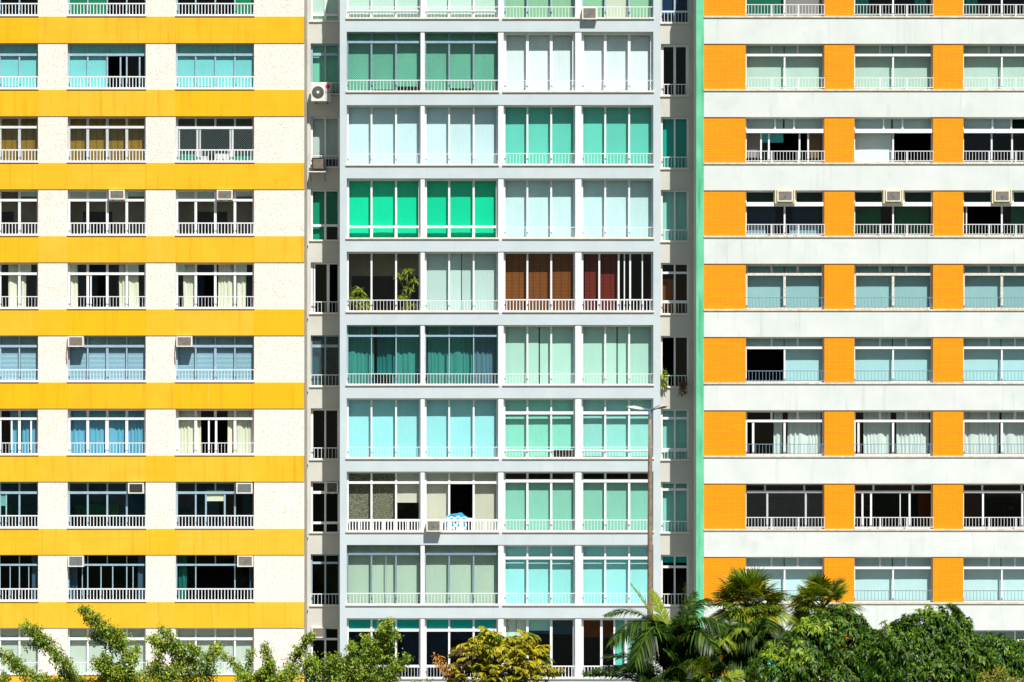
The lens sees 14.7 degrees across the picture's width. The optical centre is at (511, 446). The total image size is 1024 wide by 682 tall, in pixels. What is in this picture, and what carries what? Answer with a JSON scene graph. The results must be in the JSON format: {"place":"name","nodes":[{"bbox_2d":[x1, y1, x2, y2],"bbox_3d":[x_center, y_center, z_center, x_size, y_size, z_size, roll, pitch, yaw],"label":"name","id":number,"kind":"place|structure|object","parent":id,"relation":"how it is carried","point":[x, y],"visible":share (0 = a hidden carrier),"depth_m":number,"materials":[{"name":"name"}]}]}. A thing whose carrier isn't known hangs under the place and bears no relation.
{"place":"outdoors","nodes":[
{"label":"outdoors","id":0,"kind":"place"},
{"bbox_2d":[635,656,751,681],"bbox_3d":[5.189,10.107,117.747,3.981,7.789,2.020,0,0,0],"label":"bush","id":1,"kind":"object","parent":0,"point":[679,673],"visible":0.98,"depth_m":117.61,"materials":[{"name":"green plant"}]},
{"bbox_2d":[693,0,1023,681],"bbox_3d":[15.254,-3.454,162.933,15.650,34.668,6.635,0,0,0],"label":"apartment building","id":2,"kind":"structure","parent":0,"point":[840,295],"depth_m":159.70,"materials":[{"name":"white paint"}]},
{"bbox_2d":[745,0,824,15],"bbox_3d":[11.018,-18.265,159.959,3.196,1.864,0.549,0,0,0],"label":"window","id":3,"kind":"structure","parent":2,"relation":"in","point":[752,7],"depth_m":160.23,"materials":[{"name":"white paint"}]},
{"bbox_2d":[745,45,824,88],"bbox_3d":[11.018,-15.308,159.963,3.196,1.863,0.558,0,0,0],"label":"window","id":4,"kind":"structure","parent":2,"relation":"in","point":[767,66],"depth_m":160.23,"materials":[{"name":"glass"}]},
{"bbox_2d":[745,118,824,162],"bbox_3d":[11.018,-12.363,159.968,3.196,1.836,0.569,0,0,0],"label":"window","id":5,"kind":"structure","parent":2,"relation":"in","point":[759,131],"depth_m":160.23,"materials":[{"name":"white paint"}]},
{"bbox_2d":[745,191,824,235],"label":"window","id":6,"kind":"structure","parent":2,"relation":"in","point":[760,205],"depth_m":160.43,"materials":[{"name":"white paint"}]},
{"bbox_2d":[745,264,824,308],"bbox_3d":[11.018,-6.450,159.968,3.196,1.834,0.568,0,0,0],"label":"window","id":7,"kind":"structure","parent":2,"relation":"in","point":[801,286],"depth_m":160.23,"materials":[{"name":"blue glass"}]},
{"bbox_2d":[745,337,824,381],"bbox_3d":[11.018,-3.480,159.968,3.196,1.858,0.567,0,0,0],"label":"window","id":8,"kind":"structure","parent":2,"relation":"in","point":[803,356],"depth_m":160.23,"materials":[{"name":"teal glass"}]},
{"bbox_2d":[745,484,824,528],"bbox_3d":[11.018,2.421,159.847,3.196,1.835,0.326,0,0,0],"label":"window","id":9,"kind":"structure","parent":2,"relation":"in","point":[764,491],"depth_m":159.92,"materials":[{"name":"white paint"}]},
{"bbox_2d":[746,557,823,601],"bbox_3d":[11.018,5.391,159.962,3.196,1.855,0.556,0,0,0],"label":"window","id":10,"kind":"structure","parent":2,"relation":"in","point":[795,567],"depth_m":160.23,"materials":[{"name":"white paint"}]},
{"bbox_2d":[787,412,820,453],"bbox_3d":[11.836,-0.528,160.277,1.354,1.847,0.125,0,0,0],"label":"curtain","id":11,"kind":"object","parent":2,"relation":"hanging from","point":[803,434],"visible":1,"depth_m":160.28,"materials":[{"name":"fabric"}]},
{"bbox_2d":[859,495,917,527],"bbox_3d":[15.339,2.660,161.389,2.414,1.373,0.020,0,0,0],"label":"window","id":12,"kind":"structure","parent":2,"relation":"in","point":[882,505],"depth_m":161.37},
{"bbox_2d":[854,45,932,88],"bbox_3d":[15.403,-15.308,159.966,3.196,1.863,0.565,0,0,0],"label":"window","id":13,"kind":"structure","parent":2,"relation":"in","point":[875,66],"depth_m":160.23,"materials":[{"name":"glass"}]},
{"bbox_2d":[854,118,932,162],"bbox_3d":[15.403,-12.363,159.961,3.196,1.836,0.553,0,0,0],"label":"window","id":14,"kind":"structure","parent":2,"relation":"in","point":[873,137],"depth_m":160.23,"materials":[{"name":"white paint"}]},
{"bbox_2d":[854,191,932,235],"bbox_3d":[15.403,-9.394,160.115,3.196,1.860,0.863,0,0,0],"label":"window","id":15,"kind":"structure","parent":2,"relation":"in","point":[912,215],"depth_m":160.51,"materials":[{"name":"white paint"}]},
{"bbox_2d":[854,264,932,308],"bbox_3d":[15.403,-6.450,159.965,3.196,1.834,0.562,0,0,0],"label":"window","id":16,"kind":"structure","parent":2,"relation":"in","point":[909,286],"depth_m":160.23,"materials":[{"name":"blue glass"}]},
{"bbox_2d":[854,337,932,381],"bbox_3d":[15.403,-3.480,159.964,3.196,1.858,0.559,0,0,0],"label":"window","id":17,"kind":"structure","parent":2,"relation":"in","point":[909,359],"depth_m":160.23,"materials":[{"name":"teal glass"}]},
{"bbox_2d":[854,557,932,601],"bbox_3d":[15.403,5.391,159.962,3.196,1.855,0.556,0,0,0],"label":"window","id":18,"kind":"structure","parent":2,"relation":"in","point":[909,579],"depth_m":160.23,"materials":[{"name":"teal glass"}]},
{"bbox_2d":[896,412,928,453],"bbox_3d":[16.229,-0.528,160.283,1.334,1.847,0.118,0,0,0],"label":"curtain","id":19,"kind":"object","parent":2,"relation":"hanging from","point":[909,434],"visible":1,"depth_m":160.28,"materials":[{"name":"fabric"}]},
{"bbox_2d":[964,412,998,453],"bbox_3d":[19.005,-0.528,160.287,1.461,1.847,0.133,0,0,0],"label":"curtain","id":20,"kind":"object","parent":2,"relation":"hanging from","point":[978,435],"visible":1,"depth_m":160.28,"materials":[{"name":"fabric"}]},
{"bbox_2d":[963,45,1023,88],"bbox_3d":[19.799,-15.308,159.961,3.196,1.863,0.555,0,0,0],"label":"window","id":21,"kind":"structure","parent":2,"relation":"in","point":[984,66],"depth_m":160.23,"materials":[{"name":"green glass"}]},
{"bbox_2d":[963,118,1023,162],"bbox_3d":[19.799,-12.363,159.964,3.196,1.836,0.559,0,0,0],"label":"window","id":22,"kind":"structure","parent":2,"relation":"in","point":[970,125],"depth_m":159.96,"materials":[{"name":"white paint"}]},
{"bbox_2d":[963,191,1023,235],"bbox_3d":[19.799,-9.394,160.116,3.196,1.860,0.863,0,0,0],"label":"window","id":23,"kind":"structure","parent":2,"relation":"in","point":[970,198],"depth_m":160.31,"materials":[{"name":"white paint"}]},
{"bbox_2d":[963,264,1023,308],"bbox_3d":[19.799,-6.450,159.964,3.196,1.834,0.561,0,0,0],"label":"window","id":24,"kind":"structure","parent":2,"relation":"in","point":[985,286],"depth_m":160.23,"materials":[{"name":"blue glass"}]},
{"bbox_2d":[963,337,1023,381],"bbox_3d":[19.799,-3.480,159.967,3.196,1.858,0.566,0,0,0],"label":"window","id":25,"kind":"structure","parent":2,"relation":"in","point":[985,359],"depth_m":160.23,"materials":[{"name":"teal glass"}]},
{"bbox_2d":[963,557,1023,601],"bbox_3d":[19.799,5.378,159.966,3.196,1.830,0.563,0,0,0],"label":"window","id":26,"kind":"structure","parent":2,"relation":"in","point":[985,579],"depth_m":160.23,"materials":[{"name":"teal glass"}]},
{"bbox_2d":[980,497,1023,527],"bbox_3d":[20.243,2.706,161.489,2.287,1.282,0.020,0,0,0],"label":"window","id":27,"kind":"structure","parent":2,"relation":"in","point":[993,506],"depth_m":161.49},
{"bbox_3d":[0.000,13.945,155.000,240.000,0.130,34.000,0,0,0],"label":"pavement","id":28,"kind":"structure","parent":0,"visible":0},
{"bbox_2d":[0,0,306,681],"bbox_3d":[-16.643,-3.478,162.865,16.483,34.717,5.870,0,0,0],"label":"apartment building","id":29,"kind":"structure","parent":28,"relation":"on","point":[99,99],"depth_m":160.00,"materials":[{"name":"yellow concrete"}]},
{"bbox_2d":[0,628,37,674],"bbox_3d":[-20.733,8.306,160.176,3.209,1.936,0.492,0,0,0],"label":"window","id":30,"kind":"structure","parent":29,"relation":"in","point":[10,638],"depth_m":160.39,"materials":[{"name":"white glass"}]},
{"bbox_2d":[0,44,38,89],"bbox_3d":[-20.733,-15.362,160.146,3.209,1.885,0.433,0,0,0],"label":"window","id":31,"kind":"structure","parent":29,"relation":"in","point":[18,62],"depth_m":160.35,"materials":[{"name":"teal glass"}]},
{"bbox_2d":[0,117,38,162],"bbox_3d":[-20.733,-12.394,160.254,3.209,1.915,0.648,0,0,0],"label":"window","id":32,"kind":"structure","parent":29,"relation":"in","point":[18,135],"depth_m":160.54,"materials":[{"name":"white paint"}]},
{"bbox_2d":[0,336,38,381],"bbox_3d":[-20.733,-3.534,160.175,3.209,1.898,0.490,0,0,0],"label":"window","id":33,"kind":"structure","parent":29,"relation":"in","point":[8,344],"depth_m":160.39,"materials":[{"name":"blue glass"}]},
{"bbox_2d":[71,411,105,452],"bbox_3d":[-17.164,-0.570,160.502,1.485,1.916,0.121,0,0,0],"label":"curtain","id":34,"kind":"object","parent":29,"relation":"hanging from","point":[96,432],"visible":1,"depth_m":160.52,"materials":[{"name":"fabric"}]},
{"bbox_2d":[67,44,145,89],"bbox_3d":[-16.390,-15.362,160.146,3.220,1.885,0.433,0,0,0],"label":"window","id":35,"kind":"structure","parent":29,"relation":"in","point":[87,63],"depth_m":160.35,"materials":[{"name":"teal glass"}]},
{"bbox_2d":[67,117,145,162],"bbox_3d":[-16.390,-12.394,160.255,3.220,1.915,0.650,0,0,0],"label":"window","id":36,"kind":"structure","parent":29,"relation":"in","point":[90,139],"depth_m":160.54,"materials":[{"name":"white paint"}]},
{"bbox_2d":[67,190,145,235],"bbox_3d":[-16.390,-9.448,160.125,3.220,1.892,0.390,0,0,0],"label":"window","id":37,"kind":"structure","parent":29,"relation":"in","point":[87,196],"depth_m":160.23,"materials":[{"name":"white paint"}]},
{"bbox_2d":[67,263,145,308],"bbox_3d":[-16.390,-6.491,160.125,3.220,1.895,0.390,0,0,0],"label":"window","id":38,"kind":"structure","parent":29,"relation":"in","point":[131,268],"depth_m":160.23,"materials":[{"name":"white paint"}]},
{"bbox_2d":[67,336,145,381],"bbox_3d":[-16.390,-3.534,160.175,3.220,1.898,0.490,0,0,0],"label":"window","id":39,"kind":"structure","parent":29,"relation":"in","point":[107,345],"depth_m":160.39,"materials":[{"name":"blue glass"}]},
{"bbox_2d":[67,409,145,455],"bbox_3d":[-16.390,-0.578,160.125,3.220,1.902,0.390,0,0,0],"label":"window","id":40,"kind":"structure","parent":29,"relation":"in","point":[87,418],"depth_m":160.23,"materials":[{"name":"white paint"}]},
{"bbox_2d":[67,482,145,528],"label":"window","id":41,"kind":"structure","parent":29,"relation":"in","point":[87,510],"depth_m":160.23,"materials":[{"name":"white paint"}]},
{"bbox_2d":[68,628,145,674],"bbox_3d":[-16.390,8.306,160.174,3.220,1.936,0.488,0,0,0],"label":"window","id":42,"kind":"structure","parent":29,"relation":"in","point":[80,651],"depth_m":160.39,"materials":[{"name":"white paint"}]},
{"bbox_2d":[109,411,143,452],"bbox_3d":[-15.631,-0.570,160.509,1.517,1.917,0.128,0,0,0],"label":"curtain","id":43,"kind":"object","parent":29,"relation":"hanging from","point":[135,433],"visible":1,"depth_m":160.50,"materials":[{"name":"fabric"}]},
{"bbox_2d":[175,44,254,89],"bbox_3d":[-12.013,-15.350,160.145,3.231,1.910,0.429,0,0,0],"label":"window","id":44,"kind":"structure","parent":29,"relation":"in","point":[198,66],"depth_m":160.35,"materials":[{"name":"teal glass"}]},
{"bbox_2d":[175,117,254,162],"bbox_3d":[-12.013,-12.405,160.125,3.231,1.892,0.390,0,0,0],"label":"window","id":45,"kind":"structure","parent":29,"relation":"in","point":[198,156],"depth_m":160.23,"materials":[{"name":"white paint"}]},
{"bbox_2d":[175,190,254,235],"bbox_3d":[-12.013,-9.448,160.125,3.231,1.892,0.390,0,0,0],"label":"window","id":46,"kind":"structure","parent":29,"relation":"in","point":[195,196],"depth_m":160.23,"materials":[{"name":"white paint"}]},
{"bbox_2d":[175,263,254,308],"bbox_3d":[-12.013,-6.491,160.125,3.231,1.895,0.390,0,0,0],"label":"window","id":47,"kind":"structure","parent":29,"relation":"in","point":[239,268],"depth_m":160.23,"materials":[{"name":"white paint"}]},
{"bbox_2d":[175,336,254,381],"bbox_3d":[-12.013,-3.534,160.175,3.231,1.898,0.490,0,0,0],"label":"window","id":48,"kind":"structure","parent":29,"relation":"in","point":[201,344],"depth_m":160.39,"materials":[{"name":"blue glass"}]},
{"bbox_2d":[175,409,254,455],"bbox_3d":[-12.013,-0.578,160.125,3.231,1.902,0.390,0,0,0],"label":"window","id":49,"kind":"structure","parent":29,"relation":"in","point":[195,418],"depth_m":160.23,"materials":[{"name":"white paint"}]},
{"bbox_2d":[175,482,254,528],"bbox_3d":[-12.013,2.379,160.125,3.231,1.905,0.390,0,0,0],"label":"window","id":50,"kind":"structure","parent":29,"relation":"in","point":[210,495],"depth_m":160.23,"materials":[{"name":"white paint"}]},
{"bbox_2d":[176,628,253,674],"bbox_3d":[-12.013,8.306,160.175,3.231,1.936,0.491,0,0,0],"label":"window","id":51,"kind":"structure","parent":29,"relation":"in","point":[236,641],"depth_m":160.39,"materials":[{"name":"white glass"}]},
{"bbox_2d":[307,0,692,681],"bbox_3d":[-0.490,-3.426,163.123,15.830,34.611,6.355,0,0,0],"label":"apartment building","id":52,"kind":"structure","parent":28,"relation":"on","point":[517,174],"depth_m":160.51,"materials":[{"name":"white paint"}]},
{"bbox_2d":[309,44,339,94],"bbox_3d":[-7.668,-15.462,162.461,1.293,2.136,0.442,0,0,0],"label":"window","id":53,"kind":"structure","parent":52,"relation":"in","point":[324,57],"depth_m":162.68,"materials":[{"name":"glass"}]},
{"bbox_2d":[309,117,339,167],"bbox_3d":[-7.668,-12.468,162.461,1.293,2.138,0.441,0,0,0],"label":"window","id":54,"kind":"structure","parent":52,"relation":"in","point":[324,130],"depth_m":162.68,"materials":[{"name":"grey glass"}]},
{"bbox_2d":[309,190,339,240],"bbox_3d":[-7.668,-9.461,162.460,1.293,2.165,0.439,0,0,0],"label":"window","id":55,"kind":"structure","parent":52,"relation":"in","point":[324,203],"depth_m":162.64,"materials":[{"name":"green glass"}]},
{"bbox_2d":[348,326,373,383],"bbox_3d":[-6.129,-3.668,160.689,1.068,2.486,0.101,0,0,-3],"label":"curtain","id":56,"kind":"object","parent":52,"relation":"hanging from","point":[359,360],"visible":1,"depth_m":160.68,"materials":[{"name":"fabric"}]},
{"bbox_2d":[347,0,420,16],"bbox_3d":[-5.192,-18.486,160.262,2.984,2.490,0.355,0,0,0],"label":"window","id":57,"kind":"structure","parent":52,"relation":"in","point":[355,8],"depth_m":160.39,"materials":[{"name":"glass"}]},
{"bbox_2d":[347,32,420,90],"bbox_3d":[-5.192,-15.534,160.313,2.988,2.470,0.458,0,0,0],"label":"window","id":58,"kind":"structure","parent":52,"relation":"in","point":[380,61],"depth_m":160.51,"materials":[{"name":"green glass"}]},
{"bbox_2d":[347,106,420,163],"bbox_3d":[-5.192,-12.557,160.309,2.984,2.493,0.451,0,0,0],"label":"window","id":59,"kind":"structure","parent":52,"relation":"in","point":[375,134],"depth_m":160.51,"materials":[{"name":"white glass"}]},
{"bbox_2d":[347,179,420,236],"bbox_3d":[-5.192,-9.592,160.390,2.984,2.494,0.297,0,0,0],"label":"window","id":60,"kind":"structure","parent":52,"relation":"in","point":[375,207],"depth_m":160.51,"materials":[{"name":"green glass"}]},
{"bbox_2d":[347,398,420,457],"bbox_3d":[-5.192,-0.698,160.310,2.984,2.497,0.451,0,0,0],"label":"window","id":61,"kind":"structure","parent":52,"relation":"in","point":[376,427],"depth_m":160.51,"materials":[{"name":"teal glass"}]},
{"bbox_2d":[347,472,420,530],"bbox_3d":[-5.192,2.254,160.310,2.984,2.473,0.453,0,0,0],"label":"window","id":62,"kind":"structure","parent":52,"relation":"in","point":[372,497],"depth_m":160.51,"materials":[{"name":"white paint"}]},
{"bbox_2d":[347,545,420,603],"bbox_3d":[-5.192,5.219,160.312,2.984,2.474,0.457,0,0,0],"label":"window","id":63,"kind":"structure","parent":52,"relation":"in","point":[376,574],"depth_m":160.51,"materials":[{"name":"glass"}]},
{"bbox_2d":[347,618,420,676],"bbox_3d":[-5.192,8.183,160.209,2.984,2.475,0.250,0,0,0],"label":"window","id":64,"kind":"structure","parent":52,"relation":"in","point":[353,624],"depth_m":160.27,"materials":[{"name":"white paint"}]},
{"bbox_2d":[352,276,418,309],"bbox_3d":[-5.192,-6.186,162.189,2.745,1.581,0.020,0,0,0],"label":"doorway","id":65,"kind":"structure","parent":52,"relation":"in","point":[383,287],"depth_m":162.16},
{"bbox_2d":[397,326,418,383],"bbox_3d":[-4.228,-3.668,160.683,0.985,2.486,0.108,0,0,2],"label":"curtain","id":66,"kind":"object","parent":52,"relation":"hanging from","point":[407,357],"visible":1,"depth_m":160.69,"materials":[{"name":"fabric"}]},
{"bbox_2d":[427,326,472,383],"bbox_3d":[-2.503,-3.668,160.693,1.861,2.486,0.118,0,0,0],"label":"curtain","id":67,"kind":"object","parent":52,"relation":"hanging from","point":[461,355],"visible":1,"depth_m":160.69,"materials":[{"name":"fabric"}]},
{"bbox_2d":[425,0,497,16],"bbox_3d":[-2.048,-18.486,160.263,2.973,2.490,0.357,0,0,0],"label":"window","id":68,"kind":"structure","parent":52,"relation":"in","point":[433,8],"depth_m":160.43,"materials":[{"name":"glass"}]},
{"bbox_2d":[425,32,497,90],"bbox_3d":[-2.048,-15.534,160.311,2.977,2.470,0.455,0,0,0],"label":"window","id":69,"kind":"structure","parent":52,"relation":"in","point":[454,60],"depth_m":160.51,"materials":[{"name":"green glass"}]},
{"bbox_2d":[425,106,497,163],"bbox_3d":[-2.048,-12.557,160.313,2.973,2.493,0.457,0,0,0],"label":"window","id":70,"kind":"structure","parent":52,"relation":"in","point":[453,134],"depth_m":160.51,"materials":[{"name":"white glass"}]},
{"bbox_2d":[425,179,497,236],"bbox_3d":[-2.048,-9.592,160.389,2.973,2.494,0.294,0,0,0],"label":"window","id":71,"kind":"structure","parent":52,"relation":"in","point":[453,207],"depth_m":160.51,"materials":[{"name":"green glass"}]},
{"bbox_2d":[425,252,497,310],"bbox_3d":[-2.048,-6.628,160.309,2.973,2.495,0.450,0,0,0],"label":"window","id":72,"kind":"structure","parent":52,"relation":"in","point":[442,269],"depth_m":160.51,"materials":[{"name":"glass"}]},
{"bbox_2d":[425,398,497,457],"bbox_3d":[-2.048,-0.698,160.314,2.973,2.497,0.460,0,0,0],"label":"window","id":73,"kind":"structure","parent":52,"relation":"in","point":[454,427],"depth_m":160.51,"materials":[{"name":"teal glass"}]},
{"bbox_2d":[425,472,497,530],"bbox_3d":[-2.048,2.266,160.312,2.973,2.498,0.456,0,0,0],"label":"window","id":74,"kind":"structure","parent":52,"relation":"in","point":[437,484],"depth_m":160.51,"materials":[{"name":"white paint"}]},
{"bbox_2d":[425,545,497,603],"bbox_3d":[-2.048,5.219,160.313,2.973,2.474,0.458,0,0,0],"label":"window","id":75,"kind":"structure","parent":52,"relation":"in","point":[454,574],"depth_m":160.51,"materials":[{"name":"glass"}]},
{"bbox_2d":[425,618,497,676],"bbox_3d":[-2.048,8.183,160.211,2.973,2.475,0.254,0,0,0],"label":"window","id":76,"kind":"structure","parent":52,"relation":"in","point":[448,625],"depth_m":160.31,"materials":[{"name":"black glass"}]},
{"bbox_2d":[474,326,496,383],"bbox_3d":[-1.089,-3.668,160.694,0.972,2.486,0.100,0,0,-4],"label":"curtain","id":77,"kind":"object","parent":52,"relation":"hanging from","point":[485,360],"visible":1,"depth_m":160.70,"materials":[{"name":"fabric"}]},
{"bbox_2d":[504,0,574,16],"bbox_3d":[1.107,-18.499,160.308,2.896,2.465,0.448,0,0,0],"label":"window","id":78,"kind":"structure","parent":52,"relation":"in","point":[512,8],"depth_m":160.51,"materials":[{"name":"green glass"}]},
{"bbox_2d":[504,32,574,90],"bbox_3d":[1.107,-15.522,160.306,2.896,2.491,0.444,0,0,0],"label":"window","id":79,"kind":"structure","parent":52,"relation":"in","point":[533,61],"depth_m":160.51,"materials":[{"name":"white glass"}]},
{"bbox_2d":[504,106,574,163],"bbox_3d":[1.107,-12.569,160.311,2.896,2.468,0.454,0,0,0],"label":"window","id":80,"kind":"structure","parent":52,"relation":"in","point":[532,134],"depth_m":160.51,"materials":[{"name":"teal glass"}]},
{"bbox_2d":[504,179,574,236],"bbox_3d":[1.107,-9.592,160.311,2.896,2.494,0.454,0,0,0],"label":"window","id":81,"kind":"structure","parent":52,"relation":"in","point":[532,207],"depth_m":160.51,"materials":[{"name":"glass"}]},
{"bbox_2d":[504,252,574,310],"bbox_3d":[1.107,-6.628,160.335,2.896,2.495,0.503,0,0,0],"label":"window","id":82,"kind":"structure","parent":52,"relation":"in","point":[533,281],"depth_m":160.58,"materials":[{"name":"brown glass"}]},
{"bbox_2d":[504,325,574,383],"bbox_3d":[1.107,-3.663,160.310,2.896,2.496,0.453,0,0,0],"label":"window","id":83,"kind":"structure","parent":52,"relation":"in","point":[521,342],"depth_m":160.51,"materials":[{"name":"green glass"}]},
{"bbox_2d":[504,398,574,457],"bbox_3d":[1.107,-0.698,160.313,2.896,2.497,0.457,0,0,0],"label":"window","id":84,"kind":"structure","parent":52,"relation":"in","point":[533,427],"depth_m":160.51,"materials":[{"name":"green glass"}]},
{"bbox_2d":[504,472,574,530],"bbox_3d":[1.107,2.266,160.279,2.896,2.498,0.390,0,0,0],"label":"window","id":85,"kind":"structure","parent":52,"relation":"in","point":[529,504],"depth_m":160.47,"materials":[{"name":"white paint"}]},
{"bbox_2d":[504,545,574,603],"bbox_3d":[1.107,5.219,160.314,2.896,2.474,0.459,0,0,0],"label":"window","id":86,"kind":"structure","parent":52,"relation":"in","point":[533,574],"depth_m":160.51,"materials":[{"name":"white paint"}]},
{"bbox_2d":[581,545,647,603],"bbox_3d":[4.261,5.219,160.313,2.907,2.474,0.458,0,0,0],"label":"window","id":87,"kind":"structure","parent":52,"relation":"in","point":[607,571],"depth_m":160.51,"materials":[{"name":"teal glass"}]},
{"bbox_2d":[581,0,652,16],"bbox_3d":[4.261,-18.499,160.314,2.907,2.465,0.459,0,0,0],"label":"window","id":88,"kind":"structure","parent":52,"relation":"in","point":[605,8],"depth_m":160.51,"materials":[{"name":"green glass"}]},
{"bbox_2d":[581,32,652,90],"bbox_3d":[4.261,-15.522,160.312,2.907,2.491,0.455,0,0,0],"label":"window","id":89,"kind":"structure","parent":52,"relation":"in","point":[610,61],"depth_m":160.51,"materials":[{"name":"white glass"}]},
{"bbox_2d":[581,106,652,163],"bbox_3d":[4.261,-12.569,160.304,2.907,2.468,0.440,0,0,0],"label":"window","id":90,"kind":"structure","parent":52,"relation":"in","point":[609,134],"depth_m":160.51,"materials":[{"name":"teal glass"}]},
{"bbox_2d":[581,179,652,236],"bbox_3d":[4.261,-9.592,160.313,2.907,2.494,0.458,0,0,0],"label":"window","id":91,"kind":"structure","parent":52,"relation":"in","point":[609,207],"depth_m":160.51,"materials":[{"name":"glass"}]},
{"bbox_2d":[581,252,652,310],"bbox_3d":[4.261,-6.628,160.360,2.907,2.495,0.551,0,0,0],"label":"window","id":92,"kind":"structure","parent":52,"relation":"in","point":[600,267],"depth_m":160.54,"materials":[{"name":"white paint"}]},
{"bbox_2d":[581,325,652,383],"bbox_3d":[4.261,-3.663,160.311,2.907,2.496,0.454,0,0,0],"label":"window","id":93,"kind":"structure","parent":52,"relation":"in","point":[598,342],"depth_m":160.51,"materials":[{"name":"green glass"}]},
{"bbox_2d":[581,398,652,457],"bbox_3d":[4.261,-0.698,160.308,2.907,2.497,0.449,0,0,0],"label":"window","id":94,"kind":"structure","parent":52,"relation":"in","point":[609,429],"depth_m":160.51,"materials":[{"name":"teal glass"}]},
{"bbox_2d":[581,472,652,530],"bbox_3d":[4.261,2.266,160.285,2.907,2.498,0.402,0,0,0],"label":"window","id":95,"kind":"structure","parent":52,"relation":"in","point":[606,504],"depth_m":160.47,"materials":[{"name":"white paint"}]},
{"bbox_2d":[660,117,689,169],"bbox_3d":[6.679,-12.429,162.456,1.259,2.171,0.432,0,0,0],"label":"window","id":96,"kind":"structure","parent":52,"relation":"in","point":[674,130],"depth_m":162.64,"materials":[{"name":"teal glass"}]},
{"bbox_2d":[660,190,689,242],"bbox_3d":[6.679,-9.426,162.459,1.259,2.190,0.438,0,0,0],"label":"window","id":97,"kind":"structure","parent":52,"relation":"in","point":[674,203],"depth_m":162.64,"materials":[{"name":"teal glass"}]},
{"bbox_2d":[660,409,689,460],"bbox_3d":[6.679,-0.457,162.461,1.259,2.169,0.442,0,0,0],"label":"window","id":98,"kind":"structure","parent":52,"relation":"in","point":[674,422],"depth_m":162.64,"materials":[{"name":"white paint"}]},
{"bbox_2d":[660,482,689,533],"bbox_3d":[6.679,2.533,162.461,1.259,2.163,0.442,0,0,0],"label":"window","id":99,"kind":"structure","parent":52,"relation":"in","point":[674,495],"depth_m":162.64,"materials":[{"name":"teal glass"}]},
{"label":"road","id":100,"kind":"structure","parent":0,"visible":0},
{"bbox_2d":[0,616,87,681],"bbox_3d":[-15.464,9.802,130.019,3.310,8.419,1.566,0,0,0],"label":"leafy tree","id":101,"kind":"object","parent":100,"relation":"on","point":[38,642],"visible":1,"depth_m":129.81,"materials":[{"name":"green plant"}]},
{"bbox_2d":[74,601,150,681],"bbox_3d":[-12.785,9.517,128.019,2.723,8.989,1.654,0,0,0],"label":"leafy tree","id":102,"kind":"object","parent":100,"relation":"on","point":[105,667],"visible":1,"depth_m":127.75,"materials":[{"name":"green plant"}]},
{"bbox_2d":[136,623,225,681],"bbox_3d":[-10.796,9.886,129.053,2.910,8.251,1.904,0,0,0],"label":"leafy tree","id":103,"kind":"object","parent":100,"relation":"on","point":[166,673],"visible":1,"depth_m":128.74,"materials":[{"name":"green plant"}]},
{"bbox_2d":[218,629,316,681],"bbox_3d":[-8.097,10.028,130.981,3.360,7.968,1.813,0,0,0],"label":"leafy tree","id":104,"kind":"object","parent":100,"relation":"on","point":[268,673],"visible":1,"depth_m":130.87,"materials":[{"name":"green plant"}]},
{"bbox_2d":[299,616,432,681],"bbox_3d":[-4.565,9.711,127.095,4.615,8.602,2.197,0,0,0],"label":"leafy tree","id":105,"kind":"object","parent":100,"relation":"on","point":[338,669],"visible":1,"depth_m":126.82,"materials":[{"name":"green plant"}]},
{"bbox_2d":[433,618,564,681],"bbox_3d":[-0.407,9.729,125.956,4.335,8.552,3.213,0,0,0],"label":"golden shrub tree","id":106,"kind":"object","parent":100,"relation":"on","point":[486,651],"visible":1,"depth_m":125.20,"materials":[{"name":"yellow plant"}]},
{"bbox_2d":[626,404,667,663],"bbox_3d":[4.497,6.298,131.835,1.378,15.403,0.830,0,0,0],"label":"street lamp","id":107,"kind":"object","parent":100,"relation":"on","point":[650,553],"visible":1,"depth_m":131.93,"materials":[{"name":"grey metal"}]},
{"bbox_2d":[580,582,728,681],"bbox_3d":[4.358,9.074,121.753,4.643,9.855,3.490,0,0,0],"label":"feather palm","id":108,"kind":"object","parent":100,"relation":"on","point":[682,639],"visible":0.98,"depth_m":121.28,"materials":[{"name":"green plant"}]},
{"bbox_2d":[687,617,784,681],"bbox_3d":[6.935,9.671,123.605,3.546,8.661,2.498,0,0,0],"label":"feather palm","id":109,"kind":"object","parent":100,"relation":"on","point":[740,643],"visible":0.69,"depth_m":123.09,"materials":[{"name":"green plant"}]},
{"bbox_2d":[704,564,797,681],"bbox_3d":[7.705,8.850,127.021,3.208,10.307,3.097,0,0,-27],"label":"fan palm","id":110,"kind":"object","parent":100,"relation":"on","point":[747,589],"visible":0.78,"depth_m":126.53,"materials":[{"name":"green plant"}]},
{"bbox_2d":[743,602,896,681],"bbox_3d":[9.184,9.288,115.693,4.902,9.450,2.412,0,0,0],"label":"mango tree","id":111,"kind":"object","parent":100,"relation":"on","point":[827,651],"visible":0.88,"depth_m":115.23,"materials":[{"name":"green plant"}]},
{"bbox_2d":[785,570,865,680],"bbox_3d":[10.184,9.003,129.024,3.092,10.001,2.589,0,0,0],"label":"fan palm","id":112,"kind":"object","parent":100,"relation":"on","point":[819,586],"visible":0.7,"depth_m":128.64,"materials":[{"name":"green plant"}]},
{"bbox_2d":[862,602,998,681],"bbox_3d":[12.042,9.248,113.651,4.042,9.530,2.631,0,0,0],"label":"mango tree","id":113,"kind":"object","parent":100,"relation":"on","point":[938,641],"visible":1,"depth_m":113.22,"materials":[{"name":"green plant"}]},
{"bbox_2d":[938,631,1023,681],"bbox_3d":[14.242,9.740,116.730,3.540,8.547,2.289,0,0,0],"label":"mango tree","id":114,"kind":"object","parent":100,"relation":"on","point":[1009,654],"visible":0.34,"depth_m":116.17,"materials":[{"name":"green plant"}]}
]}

